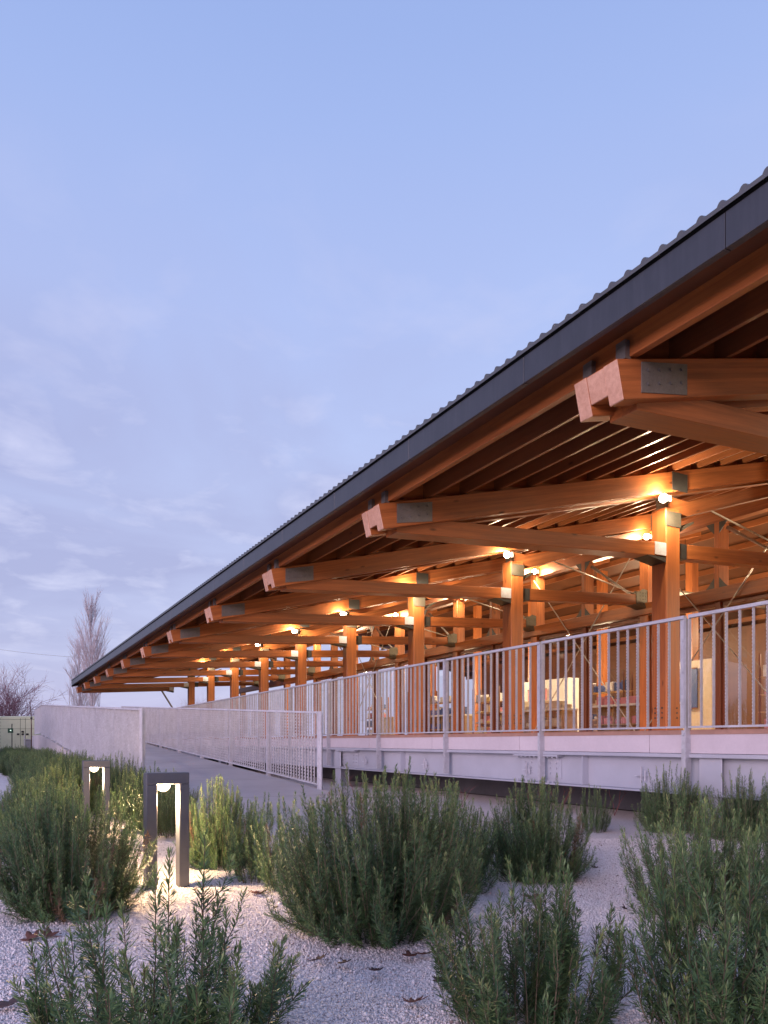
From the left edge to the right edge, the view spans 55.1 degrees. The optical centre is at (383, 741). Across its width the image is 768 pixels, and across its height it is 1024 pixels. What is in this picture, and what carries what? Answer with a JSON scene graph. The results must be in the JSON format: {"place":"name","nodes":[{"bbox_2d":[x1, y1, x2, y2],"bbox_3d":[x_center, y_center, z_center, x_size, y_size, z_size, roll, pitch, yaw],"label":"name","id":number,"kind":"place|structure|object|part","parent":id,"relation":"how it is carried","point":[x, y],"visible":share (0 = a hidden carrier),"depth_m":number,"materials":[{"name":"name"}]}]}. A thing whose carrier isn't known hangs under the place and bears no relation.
{"place":"outdoors","nodes":[
{"label":"outdoors","id":0,"kind":"place"},
{"bbox_2d":[24,739,30,749],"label":"concrete block","id":1,"kind":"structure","parent":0,"point":[27,743],"depth_m":40.00,"materials":[{"name":"grey concrete"}]},
{"bbox_2d":[208,812,462,836],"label":"path","id":2,"kind":"structure","parent":0,"point":[275,824],"depth_m":7.55,"materials":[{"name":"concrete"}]},
{"bbox_2d":[0,770,767,1023],"bbox_3d":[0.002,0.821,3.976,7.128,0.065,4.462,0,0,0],"label":"gravel","id":3,"kind":"structure","parent":0,"point":[357,1004],"depth_m":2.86,"materials":[{"name":"grey gravel"}]},
{"bbox_2d":[0,751,12,770],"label":"rosemary shrub","id":4,"kind":"object","parent":3,"relation":"on","point":[5,757],"visible":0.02,"depth_m":19.23,"materials":[{"name":"green plant"}]},
{"bbox_2d":[0,750,20,775],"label":"rosemary shrub","id":5,"kind":"object","parent":3,"relation":"on","point":[3,768],"visible":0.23,"depth_m":17.96,"materials":[{"name":"green plant"}]},
{"bbox_2d":[0,995,23,1007],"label":"dead leaf","id":6,"kind":"object","parent":3,"relation":"on","point":[11,1001],"visible":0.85,"depth_m":2.25,"materials":[{"name":"brown plant"}]},
{"bbox_2d":[4,751,28,775],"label":"rosemary shrub","id":7,"kind":"object","parent":3,"relation":"on","point":[14,761],"visible":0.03,"depth_m":16.08,"materials":[{"name":"green plant"}]},
{"bbox_2d":[5,750,28,768],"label":"rosemary shrub","id":8,"kind":"object","parent":3,"relation":"on","point":[15,756],"visible":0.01,"depth_m":17.28,"materials":[{"name":"green plant"}]},
{"bbox_2d":[5,752,38,780],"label":"rosemary shrub","id":9,"kind":"object","parent":3,"relation":"on","point":[17,759],"visible":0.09,"depth_m":14.78,"materials":[{"name":"green plant"}]},
{"bbox_2d":[7,755,41,784],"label":"rosemary shrub","id":10,"kind":"object","parent":3,"relation":"on","point":[19,768],"visible":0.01,"depth_m":11.85,"materials":[{"name":"green plant"}]},
{"bbox_2d":[11,755,44,784],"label":"rosemary shrub","id":11,"kind":"object","parent":3,"relation":"on","point":[24,768],"visible":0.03,"depth_m":11.16,"materials":[{"name":"green plant"}]},
{"bbox_2d":[13,752,44,768],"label":"rosemary shrub","id":12,"kind":"object","parent":3,"relation":"on","point":[30,754],"visible":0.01,"depth_m":13.92,"materials":[{"name":"green plant"}]},
{"bbox_2d":[20,929,38,942],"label":"dead leaf","id":13,"kind":"object","parent":3,"relation":"on","point":[29,935],"visible":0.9,"depth_m":3.00,"materials":[{"name":"brown plant"}]},
{"bbox_2d":[14,761,47,788],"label":"rosemary shrub","id":14,"kind":"object","parent":3,"relation":"on","point":[27,775],"visible":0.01,"depth_m":8.95,"materials":[{"name":"green plant"}]},
{"bbox_2d":[11,750,52,778],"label":"rosemary shrub","id":15,"kind":"object","parent":3,"relation":"on","point":[28,759],"visible":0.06,"depth_m":12.62,"materials":[{"name":"green plant"}]},
{"bbox_2d":[9,758,56,792],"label":"rosemary shrub","id":16,"kind":"object","parent":3,"relation":"on","point":[21,772],"visible":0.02,"depth_m":10.49,"materials":[{"name":"green plant"}]},
{"bbox_2d":[0,775,67,836],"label":"rosemary shrub","id":17,"kind":"object","parent":3,"relation":"on","point":[22,789],"visible":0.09,"depth_m":5.73,"materials":[{"name":"green plant"}]},
{"bbox_2d":[0,770,75,820],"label":"rosemary shrub","id":18,"kind":"object","parent":3,"relation":"on","point":[28,780],"visible":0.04,"depth_m":6.63,"materials":[{"name":"green plant"}]},
{"bbox_2d":[25,749,65,779],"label":"rosemary shrub","id":19,"kind":"object","parent":3,"relation":"on","point":[46,761],"visible":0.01,"depth_m":9.59,"materials":[{"name":"green plant"}]},
{"bbox_2d":[37,748,59,759],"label":"rosemary shrub","id":20,"kind":"object","parent":3,"relation":"on","point":[47,753],"visible":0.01,"depth_m":14.15,"materials":[{"name":"green plant"}]},
{"bbox_2d":[40,927,58,936],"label":"dead leaf","id":21,"kind":"object","parent":3,"relation":"on","point":[52,933],"visible":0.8,"depth_m":3.05,"materials":[{"name":"plant"}]},
{"bbox_2d":[17,763,81,801],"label":"rosemary shrub","id":22,"kind":"object","parent":3,"relation":"on","point":[57,780],"visible":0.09,"depth_m":7.59,"materials":[{"name":"green plant"}]},
{"bbox_2d":[0,775,99,867],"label":"rosemary shrub","id":23,"kind":"object","parent":3,"relation":"on","point":[16,808],"visible":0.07,"depth_m":4.89,"materials":[{"name":"green plant"}]},
{"bbox_2d":[52,752,73,762],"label":"rosemary shrub","id":24,"kind":"object","parent":3,"relation":"on","point":[65,756],"visible":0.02,"depth_m":13.00,"materials":[{"name":"green plant"}]},
{"bbox_2d":[30,747,96,807],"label":"rosemary shrub","id":25,"kind":"object","parent":3,"relation":"on","point":[58,762],"visible":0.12,"depth_m":8.19,"materials":[{"name":"green plant"}]},
{"bbox_2d":[0,765,157,924],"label":"rosemary shrub","id":26,"kind":"object","parent":3,"relation":"on","point":[44,884],"visible":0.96,"depth_m":3.39,"materials":[{"name":"green plant"}]},
{"bbox_2d":[64,749,96,771],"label":"rosemary shrub","id":27,"kind":"object","parent":3,"relation":"on","point":[82,753],"visible":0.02,"depth_m":10.58,"materials":[{"name":"green plant"}]},
{"bbox_2d":[64,756,99,780],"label":"rosemary shrub","id":28,"kind":"object","parent":3,"relation":"on","point":[88,758],"visible":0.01,"depth_m":9.30,"materials":[{"name":"green plant"}]},
{"bbox_2d":[63,755,118,813],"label":"rosemary shrub","id":29,"kind":"object","parent":3,"relation":"on","point":[93,778],"visible":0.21,"depth_m":8.55,"materials":[{"name":"green plant"}]},
{"bbox_2d":[82,760,109,830],"bbox_3d":[-2.683,0.537,6.858,0.235,0.726,0.100,0,0,-28],"label":"bollard light","id":30,"kind":"object","parent":3,"relation":"on","point":[88,766],"visible":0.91,"depth_m":6.82,"materials":[{"name":"grey paint"}]},
{"bbox_2d":[100,750,135,778],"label":"rosemary shrub","id":31,"kind":"object","parent":3,"relation":"on","point":[112,763],"visible":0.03,"depth_m":10.33,"materials":[{"name":"green plant"}]},
{"bbox_2d":[101,763,143,808],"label":"rosemary shrub","id":32,"kind":"object","parent":3,"relation":"on","point":[120,781],"visible":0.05,"depth_m":8.61,"materials":[{"name":"green plant"}]},
{"bbox_2d":[110,751,146,785],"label":"rosemary shrub","id":33,"kind":"object","parent":3,"relation":"on","point":[121,765],"visible":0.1,"depth_m":9.26,"materials":[{"name":"green plant"}]},
{"bbox_2d":[110,764,150,817],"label":"rosemary shrub","id":34,"kind":"object","parent":3,"relation":"on","point":[130,776],"visible":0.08,"depth_m":7.95,"materials":[{"name":"green plant"}]},
{"bbox_2d":[109,761,194,831],"bbox_3d":[-2.200,0.511,7.026,0.810,0.682,0.750,0,0,-34],"label":"rosemary shrub","id":35,"kind":"object","parent":3,"relation":"on","point":[130,791],"visible":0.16,"depth_m":6.86,"materials":[{"name":"green plant"}]},
{"bbox_2d":[6,829,312,1023],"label":"rosemary shrub","id":36,"kind":"object","parent":3,"relation":"on","point":[196,1005],"visible":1,"depth_m":1.71,"materials":[{"name":"green plant"}]},
{"bbox_2d":[143,772,188,890],"bbox_3d":[-1.231,0.537,4.165,0.235,0.726,0.100,0,0,-28],"label":"bollard light","id":37,"kind":"object","parent":3,"relation":"on","point":[153,782],"visible":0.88,"depth_m":4.15,"materials":[{"name":"grey paint"}]},
{"bbox_2d":[137,768,199,838],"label":"rosemary shrub","id":38,"kind":"object","parent":3,"relation":"on","point":[166,813],"visible":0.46,"depth_m":6.38,"materials":[{"name":"green plant"}]},
{"bbox_2d":[173,774,262,870],"bbox_3d":[-1.095,0.529,4.853,0.614,0.653,0.587,0,0,8],"label":"rosemary shrub","id":39,"kind":"object","parent":3,"relation":"on","point":[218,850],"visible":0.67,"depth_m":4.74,"materials":[{"name":"green plant"}]},
{"bbox_2d":[221,793,285,883],"bbox_3d":[-0.752,0.561,4.337,0.398,0.550,0.398,0,0,-26],"label":"rosemary shrub","id":40,"kind":"object","parent":3,"relation":"on","point":[249,865],"visible":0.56,"depth_m":4.29,"materials":[{"name":"green plant"}]},
{"bbox_2d":[248,889,268,893],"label":"dead leaf","id":41,"kind":"object","parent":3,"relation":"on","point":[255,892],"visible":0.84,"depth_m":3.85,"materials":[{"name":"brown plant"}]},
{"bbox_2d":[250,793,317,891],"bbox_3d":[-0.534,0.551,4.059,0.419,0.570,0.419,0,0,-13],"label":"rosemary shrub","id":42,"kind":"object","parent":3,"relation":"on","point":[267,863],"visible":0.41,"depth_m":4.01,"materials":[{"name":"green plant"}]},
{"bbox_2d":[308,953,326,960],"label":"dead leaf","id":43,"kind":"object","parent":3,"relation":"on","point":[319,957],"visible":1,"depth_m":2.71,"materials":[{"name":"brown plant"}]},
{"bbox_2d":[337,958,350,963],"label":"dead leaf","id":44,"kind":"object","parent":3,"relation":"on","point":[344,961],"visible":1,"depth_m":2.67,"materials":[{"name":"brown plant"}]},
{"bbox_2d":[262,755,485,949],"bbox_3d":[-0.023,0.461,3.167,0.966,0.808,0.990,0,0,18],"label":"rosemary shrub","id":45,"kind":"object","parent":3,"relation":"on","point":[405,880],"visible":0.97,"depth_m":2.98,"materials":[{"name":"green plant"}]},
{"bbox_2d":[367,967,382,970],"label":"dead leaf","id":46,"kind":"object","parent":3,"relation":"on","point":[374,969],"visible":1,"depth_m":2.56,"materials":[{"name":"brown plant"}]},
{"bbox_2d":[402,949,417,955],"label":"dead leaf","id":47,"kind":"object","parent":3,"relation":"on","point":[408,952],"visible":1,"depth_m":2.76,"materials":[{"name":"brown plant"}]},
{"bbox_2d":[401,996,427,1002],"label":"dead leaf","id":48,"kind":"object","parent":3,"relation":"on","point":[410,1000],"visible":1,"depth_m":2.26,"materials":[{"name":"brown plant"}]},
{"bbox_2d":[362,794,499,826],"bbox_3d":[0.965,0.845,9.665,1.928,0.050,4.300,0,0,-28],"label":"path edging","id":49,"kind":"object","parent":3,"relation":"on","point":[439,814],"visible":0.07,"depth_m":9.11,"materials":[{"name":"concrete"}]},
{"bbox_2d":[395,775,500,893],"bbox_3d":[0.329,0.519,4.051,0.682,0.675,0.652,0,0,-27],"label":"rosemary shrub","id":50,"kind":"object","parent":3,"relation":"on","point":[488,859],"visible":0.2,"depth_m":3.98,"materials":[{"name":"green plant"}]},
{"bbox_2d":[418,851,643,1023],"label":"rosemary shrub","id":51,"kind":"object","parent":3,"relation":"on","point":[551,968],"visible":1,"depth_m":1.97,"materials":[{"name":"green plant"}]},
{"bbox_2d":[476,775,599,884],"bbox_3d":[0.897,0.519,4.375,0.718,0.675,0.750,0,0,0],"label":"rosemary shrub","id":52,"kind":"object","parent":3,"relation":"on","point":[535,842],"visible":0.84,"depth_m":4.24,"materials":[{"name":"green plant"}]},
{"bbox_2d":[576,784,613,832],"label":"rosemary shrub","id":53,"kind":"object","parent":3,"relation":"on","point":[598,819],"visible":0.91,"depth_m":6.65,"materials":[{"name":"green plant"}]},
{"bbox_2d":[631,760,711,833],"bbox_3d":[2.594,0.511,6.700,0.630,0.704,0.686,0,0,-39],"label":"rosemary shrub","id":54,"kind":"object","parent":3,"relation":"on","point":[659,802],"visible":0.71,"depth_m":6.64,"materials":[{"name":"green plant"}]},
{"bbox_2d":[606,822,767,1023],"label":"rosemary shrub","id":55,"kind":"object","parent":3,"relation":"on","point":[717,987],"visible":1,"depth_m":1.91,"materials":[{"name":"green plant"}]},
{"bbox_2d":[617,781,767,927],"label":"rosemary shrub","id":56,"kind":"object","parent":3,"relation":"on","point":[711,857],"visible":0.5,"depth_m":3.37,"materials":[{"name":"green plant"}]},
{"bbox_2d":[703,764,767,841],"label":"rosemary shrub","id":57,"kind":"object","parent":3,"relation":"on","point":[746,809],"visible":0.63,"depth_m":6.02,"materials":[{"name":"green plant"}]},
{"bbox_2d":[725,801,767,938],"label":"rosemary shrub","id":58,"kind":"object","parent":3,"relation":"on","point":[764,864],"visible":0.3,"depth_m":3.09,"materials":[{"name":"green plant"}]},
{"bbox_2d":[0,0,767,738],"label":"sky","id":59,"kind":"structure","parent":0,"point":[249,248],"materials":[{"name":"blue"}]},
{"bbox_2d":[381,717,394,734],"bbox_3d":[0.306,-0.588,31.748,0.530,0.950,1.200,0,0,-28],"label":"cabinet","id":60,"kind":"object","parent":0,"point":[388,726],"visible":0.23,"depth_m":31.43,"materials":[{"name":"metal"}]},
{"bbox_3d":[0.091,-0.618,31.632,0.015,0.850,1.180,0,0,-28],"label":"door","id":61,"kind":"part","parent":60,"relation":"part of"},
{"bbox_2d":[246,769,691,817],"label":"ground under deck","id":62,"kind":"structure","parent":0,"point":[481,794],"depth_m":11.57,"materials":[{"name":"concrete"}]},
{"bbox_2d":[545,785,574,808],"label":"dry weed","id":63,"kind":"object","parent":62,"relation":"on","point":[563,795],"visible":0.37,"depth_m":8.80,"materials":[{"name":"brown plant"}]},
{"bbox_2d":[603,789,625,815],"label":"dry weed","id":64,"kind":"object","parent":62,"relation":"on","point":[619,800],"visible":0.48,"depth_m":8.37,"materials":[{"name":"brown plant"}]},
{"label":"ground","id":65,"kind":"structure","parent":0,"visible":0},
{"bbox_2d":[8,724,12,746],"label":"sign post","id":66,"kind":"object","parent":65,"relation":"on","point":[10,730],"visible":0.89,"depth_m":40.95,"materials":[{"name":"black metal"}]},
{"bbox_2d":[0,716,40,748],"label":"shipping container","id":67,"kind":"object","parent":65,"relation":"on","point":[21,726],"visible":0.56,"depth_m":44.00,"materials":[{"name":"white metal"}]},
{"bbox_2d":[29,701,31,745],"bbox_3d":[-18.698,-0.651,38.985,0.111,3.002,0.150,0,0,39],"label":"thin mast","id":68,"kind":"object","parent":65,"relation":"on","point":[31,724],"visible":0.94,"depth_m":38.98,"materials":[{"name":"grey metal"}]},
{"bbox_2d":[0,662,61,715],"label":"bare tree","id":69,"kind":"object","parent":65,"relation":"on","point":[7,708],"visible":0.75,"depth_m":77.68,"materials":[{"name":"plant"}]},
{"bbox_2d":[61,636,94,705],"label":"bare tree","id":70,"kind":"object","parent":65,"relation":"on","point":[80,701],"visible":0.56,"depth_m":73.69,"materials":[{"name":"plant"}]},
{"bbox_2d":[68,588,112,706],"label":"bare tree","id":71,"kind":"object","parent":65,"relation":"on","point":[92,651],"visible":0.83,"depth_m":69.83,"materials":[{"name":"plant"}]},
{"bbox_2d":[32,735,398,819],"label":"ramp","id":72,"kind":"structure","parent":65,"relation":"on","point":[251,785],"depth_m":12.04,"materials":[{"name":"concrete"}]},
{"bbox_2d":[34,704,144,774],"bbox_3d":[-9.365,-0.333,21.311,0.080,2.226,25.705,0,0,-28],"label":"ramp fence","id":73,"kind":"object","parent":72,"relation":"on","point":[98,732],"visible":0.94,"depth_m":14.05,"materials":[{"name":"concrete"}]},
{"bbox_2d":[121,706,322,789],"bbox_3d":[-5.383,-0.277,19.362,0.080,2.115,18.795,0,0,-28],"label":"ramp fence","id":74,"kind":"object","parent":72,"relation":"on","point":[158,726],"visible":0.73,"depth_m":14.82,"materials":[{"name":"metal"}]},
{"bbox_2d":[154,728,767,830],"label":"raised deck","id":75,"kind":"structure","parent":65,"relation":"on","point":[614,762],"depth_m":8.93,"materials":[{"name":"concrete"}]},
{"bbox_2d":[71,166,767,737],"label":"timber pavilion","id":76,"kind":"structure","parent":75,"relation":"on","point":[565,452],"depth_m":12.13,"materials":[{"name":"wood"}]},
{"bbox_2d":[317,676,330,710],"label":"window","id":77,"kind":"structure","parent":76,"relation":"in","point":[329,677],"depth_m":34.84,"materials":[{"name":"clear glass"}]},
{"bbox_2d":[334,674,342,735],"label":"window","id":78,"kind":"structure","parent":76,"relation":"in","point":[340,675],"depth_m":33.29,"materials":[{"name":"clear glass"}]},
{"bbox_2d":[356,668,371,673],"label":"window","id":79,"kind":"structure","parent":76,"relation":"in","point":[367,670],"depth_m":30.66,"materials":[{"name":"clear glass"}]},
{"bbox_2d":[365,697,388,734],"bbox_3d":[-0.329,-1.063,33.905,0.400,1.900,1.620,0,0,-28],"label":"shelf rack","id":80,"kind":"object","parent":76,"relation":"on","point":[381,715],"visible":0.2,"depth_m":34.05,"materials":[{"name":"white paint"}]},
{"bbox_2d":[375,664,394,734],"bbox_3d":[0.092,-1.551,29.014,0.100,2.877,1.805,0,0,-28],"label":"window","id":81,"kind":"structure","parent":76,"relation":"in","point":[393,665],"depth_m":29.75,"materials":[{"name":"brown glass"}]},
{"bbox_2d":[400,662,407,734],"bbox_3d":[1.077,-1.551,27.188,0.100,2.877,1.805,0,0,-28],"label":"window","id":82,"kind":"structure","parent":76,"relation":"in","point":[404,663],"depth_m":27.92,"materials":[{"name":"brown glass"}]},
{"bbox_2d":[427,653,452,733],"bbox_3d":[1.990,-1.551,25.493,0.100,2.877,1.805,0,0,-28],"label":"window","id":83,"kind":"structure","parent":76,"relation":"in","point":[451,654],"depth_m":26.21,"materials":[{"name":"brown glass"}]},
{"bbox_2d":[431,691,450,710],"bbox_3d":[2.443,-1.113,29.605,0.400,2.000,1.820,0,0,-28],"label":"shelf rack","id":84,"kind":"object","parent":76,"relation":"on","point":[440,701],"visible":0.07,"depth_m":29.87,"materials":[{"name":"grey plastic"}]},
{"bbox_2d":[431,707,471,733],"bbox_3d":[2.481,-0.708,28.376,0.700,1.190,2.400,0,0,-28],"label":"market counter","id":85,"kind":"object","parent":76,"relation":"on","point":[441,721],"visible":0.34,"depth_m":28.25,"materials":[{"name":"brown paint"}]},
{"bbox_2d":[459,646,490,733],"bbox_3d":[2.975,-1.551,23.667,0.100,2.877,1.805,0,0,-28],"label":"window","id":86,"kind":"structure","parent":76,"relation":"in","point":[461,653],"depth_m":24.40,"materials":[{"name":"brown glass"}]},
{"bbox_2d":[472,686,502,732],"bbox_3d":[3.759,-1.013,26.111,0.400,1.800,1.620,0,0,-28],"label":"shelf rack","id":87,"kind":"object","parent":76,"relation":"on","point":[487,709],"visible":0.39,"depth_m":26.11,"materials":[{"name":"white paint"}]},
{"bbox_2d":[504,551,512,557],"bbox_3d":[2.569,-3.870,15.279,0.240,0.136,0.218,0,0,-28],"label":"floodlight","id":88,"kind":"object","parent":76,"relation":"attached to","point":[507,554],"visible":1,"depth_m":15.19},
{"bbox_2d":[495,638,530,732],"bbox_3d":[3.889,-1.551,21.973,0.100,2.877,1.805,0,0,-28],"label":"window","id":89,"kind":"structure","parent":76,"relation":"in","point":[497,646],"depth_m":22.70,"materials":[{"name":"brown glass"}]},
{"bbox_2d":[501,700,577,732],"bbox_3d":[4.989,-0.720,23.934,0.700,1.213,3.000,0,0,-28],"label":"market counter","id":90,"kind":"object","parent":76,"relation":"on","point":[554,715],"visible":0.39,"depth_m":22.85,"materials":[{"name":"white paint"}]},
{"bbox_2d":[524,677,578,731],"bbox_3d":[6.382,-1.263,29.116,0.530,2.300,3.200,0,0,-28],"label":"cabinet","id":91,"kind":"object","parent":76,"relation":"on","point":[562,690],"visible":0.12,"depth_m":27.82,"materials":[{"name":"white paint"}]},
{"bbox_2d":[527,688,546,700],"bbox_3d":[6.058,-1.650,29.112,0.045,0.860,1.160,0,0,-28],"label":"notice board","id":92,"kind":"object","parent":91,"relation":"attached to","point":[545,694],"visible":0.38,"depth_m":28.66,"materials":[{"name":"pink fabric"}]},
{"bbox_3d":[6.168,-1.293,29.001,0.015,2.200,3.180,0,0,-28],"label":"door","id":93,"kind":"part","parent":91,"relation":"part of","materials":[{"name":"white paint"}]},
{"bbox_2d":[539,628,582,641],"bbox_3d":[4.873,-1.551,20.146,0.100,2.877,1.805,0,0,-28],"label":"window","id":94,"kind":"structure","parent":76,"relation":"in","point":[541,638],"depth_m":20.15,"materials":[{"name":"brown glass"}]},
{"bbox_2d":[582,672,632,731],"bbox_3d":[7.025,-1.113,23.214,0.400,2.000,1.820,0,0,-28],"label":"shelf rack","id":95,"kind":"object","parent":76,"relation":"on","point":[613,686],"visible":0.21,"depth_m":22.80,"materials":[{"name":"white paint"}]},
{"bbox_2d":[588,617,639,731],"bbox_3d":[5.787,-1.551,18.452,0.100,2.877,1.805,0,0,-28],"label":"window","id":96,"kind":"structure","parent":76,"relation":"in","point":[629,621],"depth_m":18.88,"materials":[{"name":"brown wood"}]},
{"bbox_2d":[592,696,682,730],"bbox_3d":[6.854,-0.713,20.055,0.700,1.199,2.600,0,0,-28],"label":"market counter","id":97,"kind":"object","parent":76,"relation":"on","point":[623,707],"visible":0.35,"depth_m":20.39,"materials":[{"name":"white paint"}]},
{"bbox_2d":[644,534,651,539],"bbox_3d":[6.143,-4.780,17.206,0.240,0.136,0.218,0,0,-28],"label":"floodlight","id":98,"kind":"object","parent":76,"relation":"attached to","point":[647,536],"visible":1,"depth_m":17.12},
{"bbox_2d":[659,494,671,503],"bbox_3d":[4.467,-3.870,11.758,0.240,0.136,0.218,0,0,-28],"label":"floodlight","id":99,"kind":"object","parent":76,"relation":"attached to","point":[665,498],"visible":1,"depth_m":11.67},
{"bbox_2d":[651,603,715,729],"bbox_3d":[6.771,-1.551,16.625,0.100,2.877,1.805,0,0,-28],"label":"window","id":100,"kind":"structure","parent":76,"relation":"in","point":[709,606],"depth_m":16.22,"materials":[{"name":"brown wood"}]},
{"bbox_2d":[680,539,693,595],"bbox_3d":[8.225,-4.894,20.567,0.640,1.612,0.640,0,0,-28],"label":"panel lamp","id":101,"kind":"object","parent":76,"relation":"hanging from","point":[685,592],"visible":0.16,"depth_m":20.70,"materials":[{"name":"white metal"}]},
{"bbox_2d":[683,658,714,729],"bbox_3d":[9.514,-1.313,23.307,0.530,2.400,2.400,0,0,-28],"label":"cabinet","id":102,"kind":"object","parent":76,"relation":"on","point":[707,695],"visible":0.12,"depth_m":22.33,"materials":[{"name":"wood"}]},
{"bbox_2d":[691,667,697,708],"bbox_3d":[9.380,-1.650,22.950,0.045,1.260,0.960,0,0,-28],"label":"notice board","id":103,"kind":"object","parent":102,"relation":"attached to","point":[694,688],"visible":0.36,"depth_m":22.63,"materials":[{"name":"grey plastic"}]},
{"bbox_3d":[9.300,-1.343,23.191,0.015,2.300,2.380,0,0,-28],"label":"door","id":104,"kind":"part","parent":102,"relation":"part of","materials":[{"name":"beige wood"}]},
{"bbox_2d":[722,593,767,728],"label":"window","id":105,"kind":"structure","parent":76,"relation":"in","point":[762,596],"depth_m":15.66,"materials":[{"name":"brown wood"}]},
{"bbox_2d":[758,654,767,728],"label":"shelf rack","id":106,"kind":"object","parent":76,"relation":"on","point":[763,676],"visible":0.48,"depth_m":16.88,"materials":[{"name":"grey"}]},
{"bbox_2d":[155,600,767,789],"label":"deck railing","id":107,"kind":"object","parent":75,"relation":"on","point":[237,702],"visible":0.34,"depth_m":9.07,"materials":[{"name":"grey metal"}]}
]}

